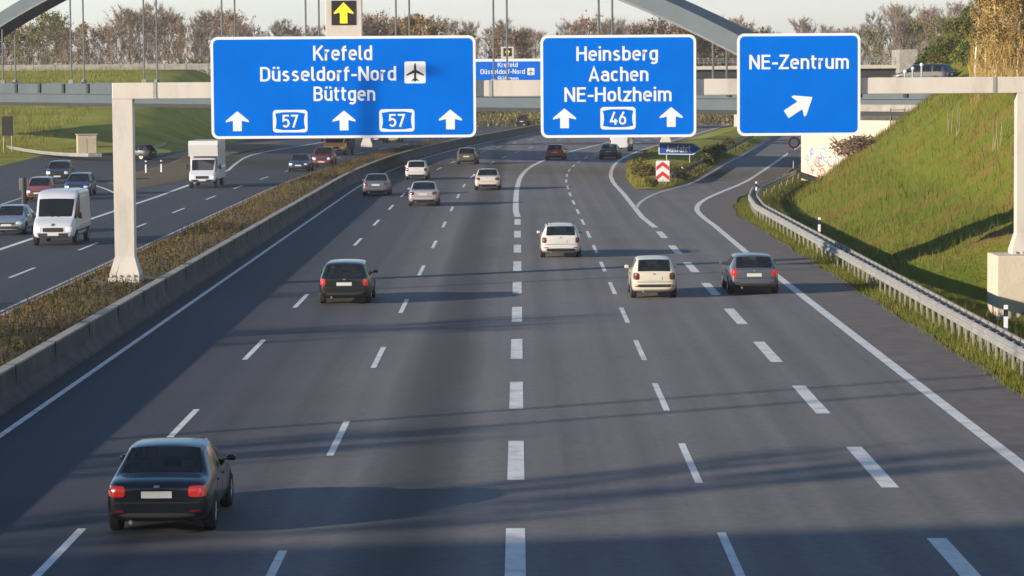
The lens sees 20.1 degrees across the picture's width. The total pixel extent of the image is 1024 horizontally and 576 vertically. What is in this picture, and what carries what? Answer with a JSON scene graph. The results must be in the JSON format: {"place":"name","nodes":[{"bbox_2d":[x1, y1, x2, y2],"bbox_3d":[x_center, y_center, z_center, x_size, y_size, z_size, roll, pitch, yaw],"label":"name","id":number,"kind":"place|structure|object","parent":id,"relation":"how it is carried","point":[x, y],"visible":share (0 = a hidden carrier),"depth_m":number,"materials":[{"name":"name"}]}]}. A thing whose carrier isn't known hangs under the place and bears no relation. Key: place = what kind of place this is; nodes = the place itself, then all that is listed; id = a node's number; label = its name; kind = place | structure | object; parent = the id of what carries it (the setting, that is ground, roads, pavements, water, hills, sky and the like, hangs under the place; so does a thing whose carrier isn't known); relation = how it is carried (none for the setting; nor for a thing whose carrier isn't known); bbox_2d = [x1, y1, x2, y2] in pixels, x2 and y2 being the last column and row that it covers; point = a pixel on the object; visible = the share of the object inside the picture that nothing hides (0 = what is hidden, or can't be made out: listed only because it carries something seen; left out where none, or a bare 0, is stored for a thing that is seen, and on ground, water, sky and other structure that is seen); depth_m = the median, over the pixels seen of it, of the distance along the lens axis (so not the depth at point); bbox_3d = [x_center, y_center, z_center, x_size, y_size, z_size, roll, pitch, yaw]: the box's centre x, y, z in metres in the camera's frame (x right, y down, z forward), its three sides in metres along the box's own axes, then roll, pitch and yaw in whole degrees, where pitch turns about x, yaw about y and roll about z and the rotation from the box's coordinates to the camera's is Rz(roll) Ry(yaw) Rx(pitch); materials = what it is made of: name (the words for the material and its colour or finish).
{"place":"outdoors","nodes":[
{"label":"outdoors","id":0,"kind":"place"},
{"bbox_2d":[0,123,538,313],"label":"oncoming road","id":1,"kind":"structure","parent":0,"point":[27,265],"depth_m":184.82,"materials":[{"name":"grey asphalt"}]},
{"bbox_2d":[0,204,35,234],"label":"car","id":2,"kind":"object","parent":1,"relation":"on","point":[15,217],"visible":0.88,"depth_m":145.58,"materials":[{"name":"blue metal"}]},
{"bbox_2d":[27,176,57,200],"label":"car","id":3,"kind":"object","parent":1,"relation":"on","point":[37,185],"visible":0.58,"depth_m":185.62,"materials":[{"name":"red paint"}]},
{"bbox_2d":[44,160,74,178],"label":"car","id":4,"kind":"object","parent":1,"relation":"on","point":[60,169],"visible":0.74,"depth_m":217.09,"materials":[{"name":"grey paint"}]},
{"bbox_2d":[31,188,90,244],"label":"van","id":5,"kind":"object","parent":1,"relation":"on","point":[62,212],"visible":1,"depth_m":136.29,"materials":[{"name":"grey paint"}]},
{"bbox_2d":[63,172,95,195],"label":"car","id":6,"kind":"object","parent":1,"relation":"on","point":[87,180],"visible":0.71,"depth_m":193.37,"materials":[{"name":"blue paint"}]},
{"bbox_2d":[111,144,156,159],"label":"car","id":7,"kind":"object","parent":1,"relation":"on","point":[147,151],"visible":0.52,"depth_m":275.76,"materials":[{"name":"grey paint"}]},
{"bbox_2d":[185,139,225,187],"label":"box van","id":8,"kind":"object","parent":1,"relation":"on","point":[207,160],"visible":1,"depth_m":205.65,"materials":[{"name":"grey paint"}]},
{"bbox_2d":[287,153,313,171],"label":"car","id":9,"kind":"object","parent":1,"relation":"on","point":[301,161],"visible":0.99,"depth_m":239.75,"materials":[{"name":"blue paint"}]},
{"bbox_2d":[311,146,336,166],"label":"car","id":10,"kind":"object","parent":1,"relation":"on","point":[325,155],"visible":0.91,"depth_m":249.73,"materials":[{"name":"red paint"}]},
{"bbox_2d":[321,138,354,154],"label":"lorry","id":11,"kind":"object","parent":1,"relation":"on","point":[341,144],"visible":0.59,"depth_m":288.05,"materials":[{"name":"orange paint"}]},
{"bbox_2d":[0,69,733,284],"bbox_3d":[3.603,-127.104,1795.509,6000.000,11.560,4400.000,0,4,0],"label":"ground","id":12,"kind":"structure","parent":0,"point":[178,128],"depth_m":338.88,"materials":[{"name":"green plant"}]},
{"bbox_2d":[2,116,12,152],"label":"road sign","id":13,"kind":"object","parent":12,"relation":"on","point":[7,126],"visible":0.88,"depth_m":303.34,"materials":[{"name":"black metal"}]},
{"bbox_2d":[6,29,38,64],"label":"leafy tree","id":14,"kind":"object","parent":12,"relation":"on","point":[26,37],"visible":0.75,"depth_m":469.94,"materials":[{"name":"green plant"}]},
{"bbox_2d":[25,9,73,64],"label":"leafy tree","id":15,"kind":"object","parent":12,"relation":"on","point":[55,18],"visible":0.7,"depth_m":527.68,"materials":[{"name":"green plant"}]},
{"bbox_2d":[47,26,87,63],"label":"autumn tree","id":16,"kind":"object","parent":12,"relation":"on","point":[66,38],"visible":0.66,"depth_m":469.64,"materials":[{"name":"brown plant"}]},
{"bbox_2d":[0,65,153,153],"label":"grass","id":17,"kind":"structure","parent":12,"relation":"on","point":[63,110],"depth_m":346.92,"materials":[{"name":"green plant"}]},
{"bbox_2d":[75,134,97,152],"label":"utility cabinet","id":18,"kind":"object","parent":12,"relation":"on","point":[86,143],"visible":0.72,"depth_m":293.17,"materials":[{"name":"beige concrete"}]},
{"bbox_2d":[6,141,168,156],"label":"guardrail","id":19,"kind":"object","parent":12,"relation":"on","point":[70,154],"visible":0.67,"depth_m":278.89,"materials":[{"name":"metal"}]},
{"bbox_2d":[80,23,117,63],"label":"autumn tree","id":20,"kind":"object","parent":12,"relation":"on","point":[94,34],"visible":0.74,"depth_m":489.47,"materials":[{"name":"brown plant"}]},
{"bbox_2d":[0,64,210,71],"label":"parapet wall","id":21,"kind":"structure","parent":12,"relation":"on","point":[149,66],"depth_m":403.86,"materials":[{"name":"concrete"}]},
{"bbox_2d":[98,20,128,63],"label":"bare tree","id":22,"kind":"object","parent":12,"relation":"on","point":[116,30],"visible":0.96,"depth_m":456.38,"materials":[{"name":"brown plant"}]},
{"bbox_2d":[111,6,150,63],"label":"bare tree","id":23,"kind":"object","parent":12,"relation":"on","point":[130,17],"visible":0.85,"depth_m":477.12,"materials":[{"name":"brown plant"}]},
{"bbox_2d":[118,4,166,63],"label":"autumn tree","id":24,"kind":"object","parent":12,"relation":"on","point":[141,16],"visible":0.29,"depth_m":547.73,"materials":[{"name":"brown plant"}]},
{"bbox_2d":[145,19,172,63],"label":"bare tree","id":25,"kind":"object","parent":12,"relation":"on","point":[160,34],"visible":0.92,"depth_m":453.89,"materials":[{"name":"brown plant"}]},
{"bbox_2d":[146,8,187,63],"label":"autumn tree","id":26,"kind":"object","parent":12,"relation":"on","point":[170,21],"visible":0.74,"depth_m":472.17,"materials":[{"name":"brown plant"}]},
{"bbox_2d":[106,141,281,187],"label":"verge","id":27,"kind":"structure","parent":12,"relation":"on","point":[175,171],"depth_m":244.19,"materials":[{"name":"soil"}]},
{"bbox_2d":[186,27,210,70],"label":"bare tree","id":28,"kind":"object","parent":12,"relation":"on","point":[196,31],"visible":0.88,"depth_m":461.11,"materials":[{"name":"brown plant"}]},
{"bbox_2d":[187,9,225,74],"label":"bare tree","id":29,"kind":"object","parent":12,"relation":"on","point":[204,18],"visible":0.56,"depth_m":490.75,"materials":[{"name":"brown plant"}]},
{"bbox_2d":[0,142,437,362],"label":"median strip","id":30,"kind":"object","parent":12,"relation":"on","point":[149,277],"visible":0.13,"depth_m":108.32,"materials":[{"name":"soil"}]},
{"bbox_2d":[0,137,455,366],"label":"median planting","id":31,"kind":"object","parent":30,"relation":"on","point":[91,293],"visible":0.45,"depth_m":114.96,"materials":[{"name":"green plant"}]},
{"bbox_2d":[0,138,458,316],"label":"kerb","id":32,"kind":"structure","parent":12,"relation":"on","point":[56,289],"depth_m":111.96,"materials":[{"name":"concrete"}]},
{"bbox_2d":[202,4,258,39],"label":"autumn tree","id":33,"kind":"object","parent":12,"relation":"on","point":[227,17],"visible":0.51,"depth_m":485.76,"materials":[{"name":"brown plant"}]},
{"bbox_2d":[220,19,254,36],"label":"bare tree","id":34,"kind":"object","parent":12,"relation":"on","point":[241,28],"visible":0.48,"depth_m":474.18,"materials":[{"name":"brown plant"}]},
{"bbox_2d":[363,11,420,35],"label":"autumn tree","id":35,"kind":"object","parent":12,"relation":"on","point":[390,31],"visible":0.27,"depth_m":470.10,"materials":[{"name":"brown plant"}]},
{"bbox_2d":[397,15,425,35],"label":"autumn tree","id":36,"kind":"object","parent":12,"relation":"on","point":[413,29],"visible":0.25,"depth_m":463.44,"materials":[{"name":"brown plant"}]},
{"bbox_2d":[433,15,468,35],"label":"autumn tree","id":37,"kind":"object","parent":12,"relation":"on","point":[451,30],"visible":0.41,"depth_m":547.94,"materials":[{"name":"brown plant"}]},
{"bbox_2d":[0,0,929,179],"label":"arch bridge","id":38,"kind":"structure","parent":12,"relation":"on","point":[878,112],"depth_m":232.51,"materials":[{"name":"paint"}]},
{"bbox_2d":[891,64,954,76],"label":"car","id":39,"kind":"object","parent":38,"relation":"on","point":[938,70],"visible":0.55,"depth_m":210.22,"materials":[{"name":"blue paint"}]},
{"bbox_2d":[0,35,930,126],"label":"undergrowth","id":40,"kind":"object","parent":12,"relation":"on","point":[192,57],"visible":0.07,"depth_m":464.13,"materials":[{"name":"green plant"}]},
{"bbox_2d":[476,21,534,58],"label":"autumn tree","id":41,"kind":"object","parent":12,"relation":"on","point":[517,43],"visible":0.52,"depth_m":479.42,"materials":[{"name":"brown plant"}]},
{"bbox_2d":[361,137,670,146],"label":"sign gantry","id":42,"kind":"object","parent":12,"relation":"on","point":[366,142],"visible":0.16,"depth_m":321.14,"materials":[{"name":"metal"}]},
{"bbox_2d":[476,59,540,79],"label":"direction sign","id":43,"kind":"object","parent":42,"relation":"attached to","point":[523,69],"visible":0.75,"depth_m":320.59,"materials":[{"name":"metal"}]},
{"bbox_2d":[108,77,1023,319],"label":"sign gantry","id":44,"kind":"object","parent":12,"relation":"on","point":[1005,278],"visible":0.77,"depth_m":106.17,"materials":[{"name":"metal"}]},
{"bbox_2d":[210,35,475,138],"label":"direction sign","id":45,"kind":"object","parent":44,"relation":"attached to","point":[345,87],"visible":1,"depth_m":105.97,"materials":[{"name":"metal"}]},
{"bbox_2d":[325,0,362,35],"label":"lane signal","id":46,"kind":"object","parent":45,"relation":"attached to","point":[343,17],"visible":1,"depth_m":105.82,"materials":[{"name":"paint"}]},
{"bbox_2d":[540,34,695,137],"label":"direction sign","id":47,"kind":"object","parent":44,"relation":"attached to","point":[602,86],"visible":1,"depth_m":105.95,"materials":[{"name":"metal"}]},
{"bbox_2d":[737,33,859,135],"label":"direction sign","id":48,"kind":"object","parent":44,"relation":"attached to","point":[797,84],"visible":1,"depth_m":105.94,"materials":[{"name":"metal"}]},
{"bbox_2d":[560,9,619,34],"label":"autumn tree","id":49,"kind":"object","parent":12,"relation":"on","point":[584,25],"visible":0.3,"depth_m":482.38,"materials":[{"name":"brown plant"}]},
{"bbox_2d":[619,17,693,35],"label":"autumn tree","id":50,"kind":"object","parent":12,"relation":"on","point":[649,28],"visible":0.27,"depth_m":451.00,"materials":[{"name":"brown plant"}]},
{"bbox_2d":[626,126,770,188],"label":"grass wedge","id":51,"kind":"object","parent":12,"relation":"on","point":[731,132],"depth_m":281.58,"materials":[{"name":"green plant"}]},
{"bbox_2d":[629,156,655,178],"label":"shrub","id":52,"kind":"object","parent":51,"relation":"on","point":[647,171],"visible":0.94,"depth_m":208.62,"materials":[{"name":"green plant"}]},
{"bbox_2d":[656,161,668,181],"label":"chevron board","id":53,"kind":"object","parent":51,"relation":"on","point":[662,170],"visible":0.78,"depth_m":202.69,"materials":[{"name":"red"}]},
{"bbox_2d":[659,142,700,162],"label":"exit sign","id":54,"kind":"object","parent":51,"relation":"on","point":[677,148],"visible":0.95,"depth_m":242.75,"materials":[{"name":"blue metal"}]},
{"bbox_2d":[625,138,758,187],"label":"grass","id":55,"kind":"structure","parent":51,"relation":"on","point":[672,179],"depth_m":244.13,"materials":[{"name":"green plant"}]},
{"bbox_2d":[670,136,753,178],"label":"guardrail","id":56,"kind":"object","parent":51,"relation":"on","point":[690,167],"visible":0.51,"depth_m":241.58,"materials":[{"name":"metal"}]},
{"bbox_2d":[696,49,917,126],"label":"overpass","id":57,"kind":"object","parent":12,"relation":"on","point":[903,60],"visible":0.19,"depth_m":406.78,"materials":[{"name":"concrete"}]},
{"bbox_2d":[854,29,890,64],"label":"leafy tree","id":58,"kind":"object","parent":12,"relation":"on","point":[869,31],"visible":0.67,"depth_m":487.24,"materials":[{"name":"green plant"}]},
{"bbox_2d":[858,10,890,56],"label":"bare tree","id":59,"kind":"object","parent":12,"relation":"on","point":[869,22],"visible":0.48,"depth_m":531.61,"materials":[{"name":"brown plant"}]},
{"bbox_2d":[880,2,917,49],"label":"bare tree","id":60,"kind":"object","parent":12,"relation":"on","point":[897,12],"visible":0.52,"depth_m":532.69,"materials":[{"name":"brown plant"}]},
{"bbox_2d":[0,0,970,74],"label":"sky","id":61,"kind":"structure","parent":0,"point":[543,15],"materials":[{"name":"white"}]},
{"bbox_2d":[0,122,1023,575],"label":"road","id":62,"kind":"structure","parent":0,"point":[478,386],"depth_m":66.42,"materials":[{"name":"grey asphalt"}]},
{"bbox_2d":[108,437,235,529],"bbox_3d":[-6.031,3.373,51.429,2.090,1.430,4.570,0,4,0],"label":"car","id":63,"kind":"object","parent":62,"relation":"on","point":[162,479],"visible":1,"depth_m":49.77,"materials":[{"name":"black paint"}]},
{"bbox_2d":[0,124,540,415],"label":"concrete barrier","id":64,"kind":"object","parent":62,"relation":"on","point":[27,374],"visible":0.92,"depth_m":98.34,"materials":[{"name":"grey concrete"}]},
{"bbox_2d":[319,259,377,302],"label":"car","id":65,"kind":"object","parent":62,"relation":"on","point":[347,278],"visible":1,"depth_m":99.24,"materials":[{"name":"black paint"}]},
{"bbox_2d":[362,173,392,195],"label":"car","id":66,"kind":"object","parent":62,"relation":"on","point":[376,182],"visible":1,"depth_m":189.25,"materials":[{"name":"grey paint"}]},
{"bbox_2d":[405,160,430,179],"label":"car","id":67,"kind":"object","parent":62,"relation":"on","point":[417,168],"visible":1,"depth_m":217.91,"materials":[{"name":"white paint"}]},
{"bbox_2d":[408,181,441,205],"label":"car","id":68,"kind":"object","parent":62,"relation":"on","point":[424,192],"visible":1,"depth_m":173.78,"materials":[{"name":"silver metal"}]},
{"bbox_2d":[457,147,479,163],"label":"car","id":69,"kind":"object","parent":62,"relation":"on","point":[467,154],"visible":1,"depth_m":254.95,"materials":[{"name":"brown paint"}]},
{"bbox_2d":[473,168,502,189],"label":"car","id":70,"kind":"object","parent":62,"relation":"on","point":[487,177],"visible":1,"depth_m":197.45,"materials":[{"name":"beige paint"}]},
{"bbox_2d":[545,144,567,159],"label":"car","id":71,"kind":"object","parent":62,"relation":"on","point":[555,150],"visible":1,"depth_m":266.69,"materials":[{"name":"red paint"}]},
{"bbox_2d":[537,221,582,256],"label":"car","id":72,"kind":"object","parent":62,"relation":"on","point":[559,237],"visible":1,"depth_m":123.72,"materials":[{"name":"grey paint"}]},
{"bbox_2d":[599,144,621,158],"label":"car","id":73,"kind":"object","parent":62,"relation":"on","point":[609,150],"visible":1,"depth_m":267.64,"materials":[{"name":"grey paint"}]},
{"bbox_2d":[610,137,633,151],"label":"van","id":74,"kind":"object","parent":62,"relation":"on","point":[623,142],"visible":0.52,"depth_m":293.94,"materials":[{"name":"grey paint"}]},
{"bbox_2d":[624,255,676,297],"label":"car","id":75,"kind":"object","parent":62,"relation":"on","point":[651,273],"visible":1,"depth_m":100.90,"materials":[{"name":"beige paint"}]},
{"bbox_2d":[719,252,777,293],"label":"car","id":76,"kind":"object","parent":62,"relation":"on","point":[749,270],"visible":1,"depth_m":102.39,"materials":[{"name":"grey paint"}]},
{"bbox_2d":[697,147,1023,459],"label":"hard shoulder","id":77,"kind":"object","parent":62,"relation":"attached to","point":[994,408],"visible":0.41,"depth_m":86.98},
{"bbox_2d":[733,20,1023,393],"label":"embankment","id":78,"kind":"structure","parent":0,"point":[972,290],"depth_m":141.45,"materials":[{"name":"green plant"}]},
{"bbox_2d":[689,32,735,122],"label":"leafy tree","id":79,"kind":"object","parent":78,"relation":"on","point":[703,48],"visible":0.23,"depth_m":458.35,"materials":[{"name":"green plant"}]},
{"bbox_2d":[688,14,745,123],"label":"autumn tree","id":80,"kind":"object","parent":78,"relation":"on","point":[709,53],"visible":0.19,"depth_m":455.33,"materials":[{"name":"brown plant"}]},
{"bbox_2d":[829,133,874,156],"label":"bush","id":81,"kind":"object","parent":78,"relation":"on","point":[840,148],"visible":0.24,"depth_m":194.85,"materials":[{"name":"brown plant"}]},
{"bbox_2d":[833,23,876,77],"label":"bare tree","id":82,"kind":"object","parent":78,"relation":"on","point":[861,34],"visible":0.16,"depth_m":459.54,"materials":[{"name":"brown plant"}]},
{"bbox_2d":[843,135,876,152],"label":"bush","id":83,"kind":"object","parent":78,"relation":"on","point":[858,143],"visible":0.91,"depth_m":185.68,"materials":[{"name":"brown plant"}]},
{"bbox_2d":[733,201,1023,397],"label":"grass","id":84,"kind":"structure","parent":78,"relation":"on","point":[874,290],"depth_m":95.31,"materials":[{"name":"green plant"}]},
{"bbox_2d":[748,164,1023,375],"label":"guardrail","id":85,"kind":"object","parent":78,"relation":"on","point":[1002,339],"visible":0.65,"depth_m":98.99,"materials":[{"name":"metal"}]},
{"bbox_2d":[761,74,1023,362],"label":"grass","id":86,"kind":"structure","parent":78,"relation":"on","point":[869,206],"depth_m":144.32,"materials":[{"name":"green plant"}]},
{"bbox_2d":[883,12,914,54],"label":"bare tree","id":87,"kind":"object","parent":78,"relation":"on","point":[901,24],"visible":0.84,"depth_m":472.69,"materials":[{"name":"brown plant"}]},
{"bbox_2d":[900,16,941,57],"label":"leafy tree","id":88,"kind":"object","parent":78,"relation":"on","point":[919,26],"visible":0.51,"depth_m":478.54,"materials":[{"name":"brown plant"}]},
{"bbox_2d":[916,4,948,48],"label":"bare tree","id":89,"kind":"object","parent":78,"relation":"on","point":[927,17],"visible":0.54,"depth_m":469.41,"materials":[{"name":"brown plant"}]},
{"bbox_2d":[925,49,953,64],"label":"bush","id":90,"kind":"object","parent":78,"relation":"on","point":[933,57],"visible":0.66,"depth_m":233.85,"materials":[{"name":"green plant"}]},
{"bbox_2d":[921,15,959,45],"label":"leafy tree","id":91,"kind":"object","parent":78,"relation":"on","point":[940,21],"visible":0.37,"depth_m":454.10,"materials":[{"name":"green plant"}]},
{"bbox_2d":[947,37,982,66],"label":"bush","id":92,"kind":"object","parent":78,"relation":"on","point":[963,50],"visible":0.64,"depth_m":226.91,"materials":[{"name":"green plant"}]},
{"bbox_2d":[965,0,1001,76],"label":"birch tree","id":93,"kind":"object","parent":78,"relation":"on","point":[976,16],"visible":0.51,"depth_m":171.27,"materials":[{"name":"yellow plant"}]},
{"bbox_2d":[964,26,1023,112],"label":"undergrowth","id":94,"kind":"object","parent":78,"relation":"on","point":[1008,72],"visible":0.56,"depth_m":164.07,"materials":[{"name":"orange plant"}]},
{"bbox_2d":[978,0,1011,75],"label":"birch tree","id":95,"kind":"object","parent":78,"relation":"on","point":[995,32],"visible":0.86,"depth_m":167.26,"materials":[{"name":"orange plant"}]},
{"bbox_2d":[993,1,1023,75],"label":"birch tree","id":96,"kind":"object","parent":78,"relation":"on","point":[1008,22],"visible":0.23,"depth_m":170.12,"materials":[{"name":"yellow plant"}]},
{"bbox_2d":[1004,0,1023,76],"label":"birch tree","id":97,"kind":"object","parent":78,"relation":"on","point":[1016,17],"visible":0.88,"depth_m":165.13,"materials":[{"name":"yellow plant"}]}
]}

